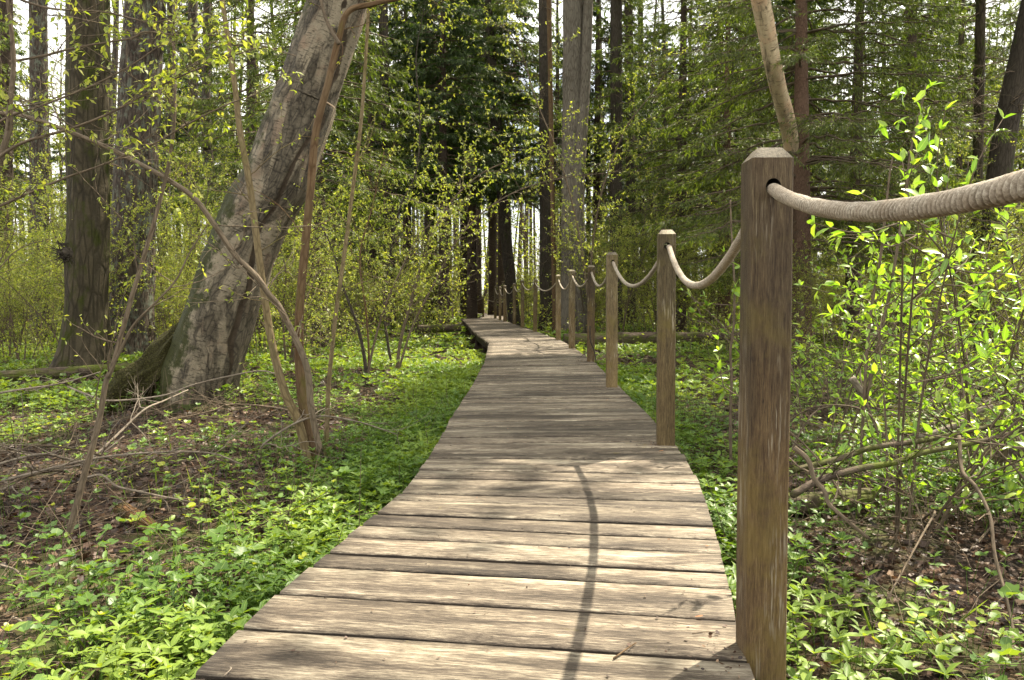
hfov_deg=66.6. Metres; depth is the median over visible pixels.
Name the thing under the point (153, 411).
dead branch
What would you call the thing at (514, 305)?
rope post
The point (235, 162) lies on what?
spruce tree
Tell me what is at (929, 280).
willow shrub
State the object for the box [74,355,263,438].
dead branch
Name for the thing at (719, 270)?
rope
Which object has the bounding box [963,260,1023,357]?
understorey shrub
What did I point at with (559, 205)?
spruce tree
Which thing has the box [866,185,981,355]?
understorey shrub
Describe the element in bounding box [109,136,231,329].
understorey shrub
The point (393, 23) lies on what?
spruce tree
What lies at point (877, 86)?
bare tree
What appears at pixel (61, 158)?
spruce tree
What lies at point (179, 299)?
understorey shrub
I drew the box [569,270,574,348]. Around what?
rope post
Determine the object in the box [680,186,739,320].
understorey shrub
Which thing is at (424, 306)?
understorey shrub
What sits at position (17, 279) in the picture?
understorey shrub
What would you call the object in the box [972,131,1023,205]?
understorey shrub
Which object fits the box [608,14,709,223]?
spruce tree
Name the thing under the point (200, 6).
spruce tree
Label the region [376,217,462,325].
understorey shrub
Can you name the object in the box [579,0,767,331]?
spruce tree
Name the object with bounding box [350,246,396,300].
understorey shrub
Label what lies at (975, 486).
fallen branch
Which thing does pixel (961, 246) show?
understorey shrub
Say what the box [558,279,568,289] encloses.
rope
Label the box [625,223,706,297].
understorey shrub
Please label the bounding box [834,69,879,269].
spruce tree
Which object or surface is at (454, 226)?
bare tree
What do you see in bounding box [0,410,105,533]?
dead branch
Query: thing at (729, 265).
understorey shrub
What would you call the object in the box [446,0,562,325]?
spruce tree
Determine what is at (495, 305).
rope post
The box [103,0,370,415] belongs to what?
leaning birch
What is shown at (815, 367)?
willow shrub
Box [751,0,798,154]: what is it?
peeling birch
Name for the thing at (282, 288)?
understorey shrub
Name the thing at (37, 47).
tree
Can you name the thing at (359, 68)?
spruce tree
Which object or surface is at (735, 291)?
leafy sapling
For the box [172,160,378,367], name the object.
understorey shrub
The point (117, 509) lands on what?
rotten log
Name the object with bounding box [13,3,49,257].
spruce tree
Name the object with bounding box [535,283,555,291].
rope
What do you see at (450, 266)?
understorey shrub
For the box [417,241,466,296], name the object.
understorey shrub
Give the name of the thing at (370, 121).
spruce tree
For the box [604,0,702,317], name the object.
bare tree
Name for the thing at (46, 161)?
understorey shrub
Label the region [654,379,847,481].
dead branch
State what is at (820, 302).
understorey shrub
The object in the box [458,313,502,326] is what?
walkway
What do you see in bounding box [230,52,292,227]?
bare tree
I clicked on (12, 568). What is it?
fallen branch
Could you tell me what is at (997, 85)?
bare tree
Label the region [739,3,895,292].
spruce tree
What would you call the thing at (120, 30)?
bare tree
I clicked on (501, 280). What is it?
spruce tree
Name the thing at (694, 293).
understorey shrub
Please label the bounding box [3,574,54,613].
fallen branch
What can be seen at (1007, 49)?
spruce tree
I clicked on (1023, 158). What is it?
spruce tree
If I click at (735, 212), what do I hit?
understorey shrub
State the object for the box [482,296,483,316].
rope post
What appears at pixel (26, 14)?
sky
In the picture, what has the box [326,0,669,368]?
arching shrub
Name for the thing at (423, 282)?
understorey shrub
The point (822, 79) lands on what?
spruce tree
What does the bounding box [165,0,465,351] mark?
spruce tree
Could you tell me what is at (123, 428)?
fallen branch
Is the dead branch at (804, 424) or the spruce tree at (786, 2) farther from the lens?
the spruce tree at (786, 2)
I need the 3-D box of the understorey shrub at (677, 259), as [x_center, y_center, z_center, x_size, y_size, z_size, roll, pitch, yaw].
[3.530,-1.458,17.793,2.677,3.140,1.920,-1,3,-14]
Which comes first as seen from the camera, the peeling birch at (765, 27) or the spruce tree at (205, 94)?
the peeling birch at (765, 27)
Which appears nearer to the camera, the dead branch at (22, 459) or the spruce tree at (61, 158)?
the dead branch at (22, 459)
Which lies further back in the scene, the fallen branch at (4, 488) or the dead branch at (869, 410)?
the dead branch at (869, 410)
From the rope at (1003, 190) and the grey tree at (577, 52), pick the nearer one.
the rope at (1003, 190)
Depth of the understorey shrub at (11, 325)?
10.50 m
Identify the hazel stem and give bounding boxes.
[0,0,304,273]
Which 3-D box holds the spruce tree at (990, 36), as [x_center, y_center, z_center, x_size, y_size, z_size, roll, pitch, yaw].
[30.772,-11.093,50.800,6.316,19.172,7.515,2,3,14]
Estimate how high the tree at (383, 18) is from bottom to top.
15.358 m
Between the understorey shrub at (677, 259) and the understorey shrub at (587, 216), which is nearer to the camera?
the understorey shrub at (677, 259)
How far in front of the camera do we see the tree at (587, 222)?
31.70 m
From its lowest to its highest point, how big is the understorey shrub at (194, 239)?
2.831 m
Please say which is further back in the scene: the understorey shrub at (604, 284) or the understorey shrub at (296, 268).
the understorey shrub at (604, 284)
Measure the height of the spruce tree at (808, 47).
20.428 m
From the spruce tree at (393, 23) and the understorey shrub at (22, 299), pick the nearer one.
the understorey shrub at (22, 299)
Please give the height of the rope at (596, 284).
0.193 m
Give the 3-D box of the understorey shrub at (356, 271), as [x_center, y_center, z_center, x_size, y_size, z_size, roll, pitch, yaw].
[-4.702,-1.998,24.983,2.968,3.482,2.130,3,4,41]
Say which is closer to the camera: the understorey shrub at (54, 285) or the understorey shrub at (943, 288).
the understorey shrub at (54, 285)
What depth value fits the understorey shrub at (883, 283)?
18.92 m
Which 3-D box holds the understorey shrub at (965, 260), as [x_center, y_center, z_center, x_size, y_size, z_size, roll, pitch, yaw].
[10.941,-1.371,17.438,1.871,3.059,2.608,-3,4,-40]
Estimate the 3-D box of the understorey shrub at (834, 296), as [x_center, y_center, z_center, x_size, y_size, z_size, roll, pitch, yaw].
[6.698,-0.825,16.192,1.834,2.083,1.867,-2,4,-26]
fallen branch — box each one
[0,367,99,396]
[0,436,136,491]
[0,556,75,583]
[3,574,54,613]
[67,370,274,411]
[87,438,197,512]
[93,375,187,457]
[789,442,892,538]
[790,413,1023,497]
[792,395,1023,506]
[849,376,870,401]
[918,399,996,440]
[950,426,1018,656]
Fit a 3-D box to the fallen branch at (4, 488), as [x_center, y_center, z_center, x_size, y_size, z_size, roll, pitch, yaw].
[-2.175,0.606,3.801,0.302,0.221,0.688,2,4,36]
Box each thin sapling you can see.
[57,0,249,547]
[262,0,390,461]
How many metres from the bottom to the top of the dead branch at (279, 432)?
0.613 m
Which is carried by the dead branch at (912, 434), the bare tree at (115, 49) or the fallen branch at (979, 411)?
the fallen branch at (979, 411)
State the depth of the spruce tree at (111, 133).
18.58 m
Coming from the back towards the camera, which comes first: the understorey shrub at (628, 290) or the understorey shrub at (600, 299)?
the understorey shrub at (600, 299)
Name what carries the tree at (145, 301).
on the ground at (910, 587)
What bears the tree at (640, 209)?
on the ground at (910, 587)
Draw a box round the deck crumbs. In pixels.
[200,339,742,679]
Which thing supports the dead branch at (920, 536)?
on the ground at (910, 587)
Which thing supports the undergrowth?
on the ground at (910, 587)
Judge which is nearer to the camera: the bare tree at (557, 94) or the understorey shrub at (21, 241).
the understorey shrub at (21, 241)
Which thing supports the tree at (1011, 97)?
on the ground at (910, 587)
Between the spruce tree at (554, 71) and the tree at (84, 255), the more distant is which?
the spruce tree at (554, 71)
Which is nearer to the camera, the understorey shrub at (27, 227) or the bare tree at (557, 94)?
the understorey shrub at (27, 227)
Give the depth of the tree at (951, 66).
23.41 m
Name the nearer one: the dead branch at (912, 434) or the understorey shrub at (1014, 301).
the dead branch at (912, 434)
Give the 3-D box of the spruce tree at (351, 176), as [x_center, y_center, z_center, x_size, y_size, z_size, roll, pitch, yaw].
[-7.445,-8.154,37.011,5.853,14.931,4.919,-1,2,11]
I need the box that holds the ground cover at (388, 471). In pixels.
[0,309,1023,679]
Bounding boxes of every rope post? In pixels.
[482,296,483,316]
[494,286,496,317]
[499,286,501,319]
[503,285,505,321]
[513,283,515,323]
[521,280,523,326]
[533,279,537,331]
[556,275,560,339]
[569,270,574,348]
[587,265,594,361]
[606,252,617,386]
[656,230,675,445]
[736,147,793,679]
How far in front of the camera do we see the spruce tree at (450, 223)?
30.62 m
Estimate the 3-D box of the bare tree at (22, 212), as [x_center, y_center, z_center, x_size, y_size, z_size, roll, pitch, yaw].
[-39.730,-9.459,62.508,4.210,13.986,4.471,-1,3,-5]
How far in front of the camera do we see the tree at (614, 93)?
22.53 m
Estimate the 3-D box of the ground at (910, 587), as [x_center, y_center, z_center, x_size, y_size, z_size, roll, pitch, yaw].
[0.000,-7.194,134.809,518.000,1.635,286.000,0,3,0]
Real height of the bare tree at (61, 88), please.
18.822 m
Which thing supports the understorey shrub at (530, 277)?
on the ground at (910, 587)
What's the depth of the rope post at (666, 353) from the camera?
3.75 m
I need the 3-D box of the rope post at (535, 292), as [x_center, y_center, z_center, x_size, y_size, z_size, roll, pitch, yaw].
[0.471,-0.428,15.827,0.085,1.613,0.084,0,3,1]
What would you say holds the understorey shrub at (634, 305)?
on the ground at (910, 587)
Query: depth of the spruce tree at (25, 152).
33.15 m
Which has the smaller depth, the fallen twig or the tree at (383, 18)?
the fallen twig
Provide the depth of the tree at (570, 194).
13.31 m
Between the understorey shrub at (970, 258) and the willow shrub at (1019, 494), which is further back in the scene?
the understorey shrub at (970, 258)
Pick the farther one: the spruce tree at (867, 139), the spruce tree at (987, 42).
the spruce tree at (867, 139)
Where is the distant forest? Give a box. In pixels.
[14,1,1023,307]
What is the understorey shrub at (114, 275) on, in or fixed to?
on the ground at (910, 587)
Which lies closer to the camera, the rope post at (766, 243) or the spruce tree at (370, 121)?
the rope post at (766, 243)
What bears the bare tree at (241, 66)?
on the ground at (910, 587)
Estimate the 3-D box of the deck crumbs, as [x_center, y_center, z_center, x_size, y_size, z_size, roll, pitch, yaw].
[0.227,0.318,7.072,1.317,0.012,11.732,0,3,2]
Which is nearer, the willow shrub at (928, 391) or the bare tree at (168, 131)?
the willow shrub at (928, 391)
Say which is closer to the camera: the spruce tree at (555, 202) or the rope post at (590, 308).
the rope post at (590, 308)
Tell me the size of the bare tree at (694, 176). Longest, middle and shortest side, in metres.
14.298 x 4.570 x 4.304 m
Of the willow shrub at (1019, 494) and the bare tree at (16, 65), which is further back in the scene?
the bare tree at (16, 65)
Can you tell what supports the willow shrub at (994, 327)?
on the ground at (910, 587)
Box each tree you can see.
[0,0,50,339]
[0,0,65,244]
[1,0,65,343]
[13,0,160,202]
[13,0,201,164]
[13,2,27,188]
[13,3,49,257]
[13,33,65,214]
[15,160,28,253]
[25,2,175,294]
[37,0,117,380]
[48,0,244,326]
[48,6,65,241]
[49,108,65,237]
[109,0,165,362]
[111,0,162,224]
[111,0,265,232]
[116,2,219,269]
[157,0,360,333]
[158,0,246,247]
[158,7,217,273]
[159,3,245,225]
[163,1,224,287]
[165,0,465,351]
[186,0,271,229]
[202,33,244,186]
[211,3,346,328]
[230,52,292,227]
[265,0,342,213]
[268,0,353,314]
[289,7,449,329]
[324,7,399,307]
[325,34,415,249]
[326,0,464,320]
[339,4,445,334]
[361,1,509,324]
[373,0,530,323]
[374,0,539,318]
[391,0,510,318]
[397,89,424,270]
[416,211,487,304]
[417,4,513,320]
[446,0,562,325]
[475,3,487,313]
[477,0,560,320]
[485,1,497,314]
[497,57,526,280]
[509,0,562,289]
[509,0,562,330]
[509,0,600,335]
[511,0,608,230]
[517,0,604,337]
[525,0,659,322]
[533,115,561,265]
[536,85,559,274]
[555,0,666,330]
[555,15,593,266]
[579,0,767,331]
[589,0,694,319]
[590,0,669,326]
[592,59,674,305]
[600,0,840,332]
[601,24,654,304]
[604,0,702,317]
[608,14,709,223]
[622,0,821,325]
[623,0,652,315]
[623,36,678,202]
[637,0,1023,359]
[656,0,852,185]
[673,45,712,273]
[725,0,1010,332]
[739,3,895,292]
[755,3,827,107]
[792,4,839,253]
[811,0,1023,335]
[823,4,920,262]
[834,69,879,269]
[845,0,1002,316]
[850,0,945,316]
[862,0,1023,323]
[871,0,971,320]
[907,0,1023,359]
[911,0,1023,348]
[919,0,1023,327]
[923,0,998,333]
[953,27,1022,217]
[971,27,1023,169]
[973,5,1023,242]
[983,107,1023,173]
[984,0,1023,180]
[992,6,1023,271]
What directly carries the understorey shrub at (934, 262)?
on the ground at (910, 587)
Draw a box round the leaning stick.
[572,326,596,363]
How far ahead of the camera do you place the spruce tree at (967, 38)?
29.26 m
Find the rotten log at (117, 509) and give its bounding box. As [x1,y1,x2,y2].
[113,501,162,533]
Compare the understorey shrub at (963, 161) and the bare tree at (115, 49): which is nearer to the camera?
the understorey shrub at (963, 161)
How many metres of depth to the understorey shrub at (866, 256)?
18.39 m
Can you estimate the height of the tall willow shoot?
1.908 m
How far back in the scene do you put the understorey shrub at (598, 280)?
18.54 m
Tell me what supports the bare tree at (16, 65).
on the ground at (910, 587)
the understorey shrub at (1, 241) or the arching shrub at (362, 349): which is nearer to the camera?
the arching shrub at (362, 349)
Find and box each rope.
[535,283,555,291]
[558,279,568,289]
[571,275,586,287]
[590,262,611,286]
[612,245,666,287]
[666,228,740,288]
[766,169,1023,222]
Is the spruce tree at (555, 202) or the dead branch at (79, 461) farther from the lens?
the spruce tree at (555, 202)
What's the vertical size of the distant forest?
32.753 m
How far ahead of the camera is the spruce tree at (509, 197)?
56.96 m
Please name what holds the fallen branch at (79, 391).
on the ground at (910, 587)
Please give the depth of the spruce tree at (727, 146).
17.62 m
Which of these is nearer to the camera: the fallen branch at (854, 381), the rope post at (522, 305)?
the fallen branch at (854, 381)
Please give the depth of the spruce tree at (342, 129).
27.81 m
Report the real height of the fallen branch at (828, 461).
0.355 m
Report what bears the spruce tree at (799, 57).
on the ground at (910, 587)
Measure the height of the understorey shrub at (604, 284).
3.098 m
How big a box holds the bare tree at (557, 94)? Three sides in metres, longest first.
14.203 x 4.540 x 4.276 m
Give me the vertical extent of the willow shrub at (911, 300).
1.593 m
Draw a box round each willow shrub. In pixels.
[676,210,1005,461]
[682,108,1023,538]
[791,233,941,416]
[805,225,1023,441]
[831,208,1023,472]
[837,100,1023,500]
[900,332,1023,512]
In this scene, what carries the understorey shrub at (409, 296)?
on the ground at (910, 587)
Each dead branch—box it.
[0,394,288,495]
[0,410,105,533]
[0,412,140,497]
[0,420,128,471]
[0,449,41,476]
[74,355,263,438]
[129,367,177,431]
[159,374,324,423]
[258,374,431,463]
[277,352,358,421]
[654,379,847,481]
[681,379,735,412]
[789,353,871,456]
[790,383,947,472]
[816,362,1023,476]
[830,358,894,441]
[836,410,973,599]
[871,375,1017,461]
[913,365,1023,452]
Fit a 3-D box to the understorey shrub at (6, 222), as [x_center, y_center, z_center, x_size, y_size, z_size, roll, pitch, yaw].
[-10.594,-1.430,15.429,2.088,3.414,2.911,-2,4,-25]
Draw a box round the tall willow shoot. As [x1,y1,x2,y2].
[822,80,942,515]
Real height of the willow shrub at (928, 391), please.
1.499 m
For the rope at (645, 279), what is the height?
0.222 m
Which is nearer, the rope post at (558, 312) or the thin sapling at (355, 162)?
the thin sapling at (355, 162)
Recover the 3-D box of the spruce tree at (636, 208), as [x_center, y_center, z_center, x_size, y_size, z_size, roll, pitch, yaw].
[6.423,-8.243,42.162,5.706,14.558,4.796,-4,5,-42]
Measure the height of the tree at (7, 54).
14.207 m
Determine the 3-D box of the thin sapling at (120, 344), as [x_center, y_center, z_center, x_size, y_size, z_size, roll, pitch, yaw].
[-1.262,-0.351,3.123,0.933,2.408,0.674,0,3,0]
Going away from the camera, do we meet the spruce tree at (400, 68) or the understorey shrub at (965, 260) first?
the understorey shrub at (965, 260)
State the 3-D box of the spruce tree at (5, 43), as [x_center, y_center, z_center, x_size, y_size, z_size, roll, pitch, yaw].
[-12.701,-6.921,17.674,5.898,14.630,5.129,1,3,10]
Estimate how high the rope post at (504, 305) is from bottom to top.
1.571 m
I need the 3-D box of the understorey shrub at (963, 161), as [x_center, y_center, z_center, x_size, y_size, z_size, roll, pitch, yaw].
[6.794,-1.379,12.932,2.997,3.516,2.150,0,3,-1]
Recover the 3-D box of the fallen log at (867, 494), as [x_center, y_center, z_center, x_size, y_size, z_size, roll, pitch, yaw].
[1.380,0.704,3.393,0.437,0.100,0.100,-1,3,-12]
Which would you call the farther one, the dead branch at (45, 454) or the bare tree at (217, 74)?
the bare tree at (217, 74)
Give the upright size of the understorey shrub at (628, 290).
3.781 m
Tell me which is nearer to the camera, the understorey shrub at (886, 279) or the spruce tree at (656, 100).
the understorey shrub at (886, 279)
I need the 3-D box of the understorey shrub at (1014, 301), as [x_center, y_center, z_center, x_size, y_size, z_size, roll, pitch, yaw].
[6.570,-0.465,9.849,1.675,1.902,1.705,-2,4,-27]
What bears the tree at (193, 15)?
on the ground at (910, 587)
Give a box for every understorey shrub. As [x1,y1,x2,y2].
[0,92,187,314]
[0,120,115,342]
[0,142,65,361]
[0,153,65,349]
[0,177,168,359]
[0,188,29,284]
[0,194,65,341]
[0,233,48,333]
[0,239,63,369]
[0,254,58,351]
[4,245,61,333]
[9,231,63,326]
[24,234,63,342]
[46,141,197,319]
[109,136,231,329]
[110,177,214,328]
[125,229,206,343]
[141,144,300,303]
[154,230,208,335]
[155,247,190,318]
[160,140,273,313]
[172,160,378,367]
[183,134,330,348]
[261,228,340,342]
[268,221,366,352]
[272,213,354,317]
[298,172,427,346]
[305,248,392,347]
[328,258,395,334]
[329,204,396,315]
[330,223,381,318]
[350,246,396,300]
[363,237,454,338]
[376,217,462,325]
[376,258,437,322]
[381,255,434,330]
[384,270,450,329]
[417,223,466,298]
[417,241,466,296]
[501,266,539,320]
[516,258,539,298]
[534,194,633,315]
[538,185,640,319]
[545,259,604,318]
[548,173,676,331]
[587,212,654,330]
[595,271,625,320]
[597,178,734,331]
[597,241,628,327]
[614,208,715,327]
[617,215,714,315]
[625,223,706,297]
[636,248,652,315]
[651,228,739,331]
[680,177,740,256]
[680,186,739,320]
[698,192,793,321]
[717,294,739,322]
[719,230,847,355]
[810,154,892,332]
[811,220,828,268]
[812,263,878,332]
[812,267,870,322]
[812,271,841,332]
[820,261,881,322]
[825,144,1012,342]
[826,227,942,337]
[846,118,1023,365]
[861,225,941,325]
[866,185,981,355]
[876,203,1023,370]
[916,224,969,327]
[922,229,962,318]
[938,242,1023,368]
[941,214,1022,301]
[947,223,1023,297]
[950,140,1023,294]
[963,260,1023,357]
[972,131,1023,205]
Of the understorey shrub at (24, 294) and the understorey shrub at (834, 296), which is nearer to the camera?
the understorey shrub at (24, 294)
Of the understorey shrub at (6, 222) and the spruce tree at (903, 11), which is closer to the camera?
the understorey shrub at (6, 222)
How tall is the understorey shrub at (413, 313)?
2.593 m
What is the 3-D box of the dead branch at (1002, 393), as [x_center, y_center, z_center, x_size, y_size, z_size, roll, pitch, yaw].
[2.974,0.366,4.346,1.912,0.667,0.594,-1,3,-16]
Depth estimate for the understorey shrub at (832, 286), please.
23.56 m
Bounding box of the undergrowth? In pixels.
[0,169,1023,375]
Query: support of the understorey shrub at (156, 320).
on the ground at (910, 587)
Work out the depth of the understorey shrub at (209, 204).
15.84 m
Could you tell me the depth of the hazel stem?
2.89 m
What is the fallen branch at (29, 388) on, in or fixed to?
on the ground at (910, 587)
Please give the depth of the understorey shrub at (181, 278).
17.53 m
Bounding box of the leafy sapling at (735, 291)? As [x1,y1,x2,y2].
[708,200,739,479]
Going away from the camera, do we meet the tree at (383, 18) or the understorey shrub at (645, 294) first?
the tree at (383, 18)
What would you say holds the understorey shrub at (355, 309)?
on the ground at (910, 587)
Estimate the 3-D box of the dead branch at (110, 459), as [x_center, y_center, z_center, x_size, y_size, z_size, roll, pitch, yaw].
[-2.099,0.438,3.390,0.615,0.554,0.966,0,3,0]
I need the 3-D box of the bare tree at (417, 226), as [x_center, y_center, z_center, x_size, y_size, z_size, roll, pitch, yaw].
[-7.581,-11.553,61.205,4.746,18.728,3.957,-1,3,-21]
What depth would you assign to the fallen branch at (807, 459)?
2.59 m
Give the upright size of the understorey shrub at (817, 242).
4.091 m
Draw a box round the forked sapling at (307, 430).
[0,0,452,470]
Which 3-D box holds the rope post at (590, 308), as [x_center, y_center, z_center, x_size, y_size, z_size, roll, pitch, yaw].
[0.870,-0.019,8.600,0.085,1.609,0.084,0,3,7]
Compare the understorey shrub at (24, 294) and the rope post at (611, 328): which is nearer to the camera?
the rope post at (611, 328)
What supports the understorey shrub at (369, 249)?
on the ground at (910, 587)
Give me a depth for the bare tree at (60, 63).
22.42 m
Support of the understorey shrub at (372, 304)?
on the ground at (910, 587)
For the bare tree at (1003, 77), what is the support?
on the ground at (910, 587)
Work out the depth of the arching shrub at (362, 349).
8.00 m
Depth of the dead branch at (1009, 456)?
3.73 m
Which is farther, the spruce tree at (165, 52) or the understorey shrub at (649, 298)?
the spruce tree at (165, 52)
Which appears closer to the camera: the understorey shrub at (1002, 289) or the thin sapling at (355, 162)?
the thin sapling at (355, 162)
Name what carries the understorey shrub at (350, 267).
on the ground at (910, 587)
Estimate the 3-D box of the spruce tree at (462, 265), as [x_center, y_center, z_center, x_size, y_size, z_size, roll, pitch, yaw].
[-1.598,-10.361,32.511,5.934,19.418,5.246,1,3,20]
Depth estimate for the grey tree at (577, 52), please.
18.50 m
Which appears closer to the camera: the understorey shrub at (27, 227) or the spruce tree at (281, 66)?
the understorey shrub at (27, 227)
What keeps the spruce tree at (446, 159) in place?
on the ground at (910, 587)
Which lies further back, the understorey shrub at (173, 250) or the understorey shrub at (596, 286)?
the understorey shrub at (596, 286)
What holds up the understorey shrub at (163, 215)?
on the ground at (910, 587)
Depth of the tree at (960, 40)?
20.60 m
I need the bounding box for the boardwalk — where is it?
[191,318,754,679]
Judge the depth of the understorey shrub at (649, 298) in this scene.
19.88 m
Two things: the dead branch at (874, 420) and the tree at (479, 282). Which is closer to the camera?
the dead branch at (874, 420)
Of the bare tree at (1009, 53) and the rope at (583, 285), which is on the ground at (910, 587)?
the bare tree at (1009, 53)
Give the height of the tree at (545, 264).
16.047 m
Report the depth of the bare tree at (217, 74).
36.55 m
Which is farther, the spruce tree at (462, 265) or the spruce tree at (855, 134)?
the spruce tree at (462, 265)
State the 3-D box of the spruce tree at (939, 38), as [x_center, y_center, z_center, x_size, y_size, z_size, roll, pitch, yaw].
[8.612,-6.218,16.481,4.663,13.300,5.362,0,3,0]
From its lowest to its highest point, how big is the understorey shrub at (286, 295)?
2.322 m
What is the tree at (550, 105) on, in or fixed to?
on the ground at (910, 587)
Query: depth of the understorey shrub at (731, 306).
20.89 m
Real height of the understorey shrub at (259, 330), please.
3.895 m
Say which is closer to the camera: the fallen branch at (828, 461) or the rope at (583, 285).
the fallen branch at (828, 461)
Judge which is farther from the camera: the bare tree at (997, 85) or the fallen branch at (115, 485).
the bare tree at (997, 85)
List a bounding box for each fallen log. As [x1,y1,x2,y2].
[0,362,133,381]
[418,324,461,332]
[563,332,865,349]
[788,488,878,515]
[907,432,1023,485]
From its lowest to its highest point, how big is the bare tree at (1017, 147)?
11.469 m
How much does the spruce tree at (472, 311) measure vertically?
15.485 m
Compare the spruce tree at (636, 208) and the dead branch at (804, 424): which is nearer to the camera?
the dead branch at (804, 424)
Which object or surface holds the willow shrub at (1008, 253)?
on the ground at (910, 587)
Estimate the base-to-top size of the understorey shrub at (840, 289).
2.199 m
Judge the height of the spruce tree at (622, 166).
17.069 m
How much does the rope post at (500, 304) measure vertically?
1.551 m
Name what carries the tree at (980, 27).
on the ground at (910, 587)
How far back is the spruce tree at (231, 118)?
52.34 m
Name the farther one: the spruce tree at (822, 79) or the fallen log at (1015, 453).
the spruce tree at (822, 79)
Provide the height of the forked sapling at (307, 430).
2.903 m
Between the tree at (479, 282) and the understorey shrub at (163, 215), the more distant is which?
the tree at (479, 282)
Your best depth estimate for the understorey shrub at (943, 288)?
23.97 m
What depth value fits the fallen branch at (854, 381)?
4.01 m
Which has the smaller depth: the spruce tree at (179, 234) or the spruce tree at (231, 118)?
the spruce tree at (179, 234)
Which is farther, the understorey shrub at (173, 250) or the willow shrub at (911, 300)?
the understorey shrub at (173, 250)
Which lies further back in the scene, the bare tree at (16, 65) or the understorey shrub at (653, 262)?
the bare tree at (16, 65)
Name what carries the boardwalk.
on the ground at (910, 587)
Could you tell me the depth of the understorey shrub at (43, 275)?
15.80 m
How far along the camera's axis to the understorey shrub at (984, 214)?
11.47 m
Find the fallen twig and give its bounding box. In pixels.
[613,642,635,658]
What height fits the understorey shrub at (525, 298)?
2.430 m
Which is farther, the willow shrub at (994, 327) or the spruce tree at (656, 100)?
the spruce tree at (656, 100)
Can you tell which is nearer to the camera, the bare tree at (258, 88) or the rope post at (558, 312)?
the rope post at (558, 312)
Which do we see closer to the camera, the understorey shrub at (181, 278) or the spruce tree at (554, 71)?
the understorey shrub at (181, 278)
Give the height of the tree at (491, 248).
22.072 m
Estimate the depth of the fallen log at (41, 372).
8.02 m
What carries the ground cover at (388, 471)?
on the ground at (910, 587)
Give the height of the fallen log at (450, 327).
0.197 m
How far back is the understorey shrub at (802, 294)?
11.10 m
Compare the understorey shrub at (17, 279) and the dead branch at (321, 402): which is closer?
the dead branch at (321, 402)
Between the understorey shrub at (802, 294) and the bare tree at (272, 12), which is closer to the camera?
the understorey shrub at (802, 294)
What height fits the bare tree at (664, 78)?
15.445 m
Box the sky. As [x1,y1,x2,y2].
[13,0,1023,294]
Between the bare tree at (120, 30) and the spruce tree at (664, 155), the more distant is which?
the bare tree at (120, 30)
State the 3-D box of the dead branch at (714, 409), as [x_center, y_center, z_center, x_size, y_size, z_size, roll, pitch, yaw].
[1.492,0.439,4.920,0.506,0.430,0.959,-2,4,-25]
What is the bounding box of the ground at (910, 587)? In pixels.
[0,299,1023,679]
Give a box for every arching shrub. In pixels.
[261,122,479,386]
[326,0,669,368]
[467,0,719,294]
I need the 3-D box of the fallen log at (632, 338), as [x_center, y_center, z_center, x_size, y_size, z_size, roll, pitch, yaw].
[3.721,0.021,14.359,5.569,0.348,0.451,0,3,-2]
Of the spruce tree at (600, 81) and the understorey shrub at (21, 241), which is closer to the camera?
the understorey shrub at (21, 241)
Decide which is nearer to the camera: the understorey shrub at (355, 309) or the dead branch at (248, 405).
the dead branch at (248, 405)
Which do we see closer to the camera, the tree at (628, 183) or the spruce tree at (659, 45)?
the tree at (628, 183)
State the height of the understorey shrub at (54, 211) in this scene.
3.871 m

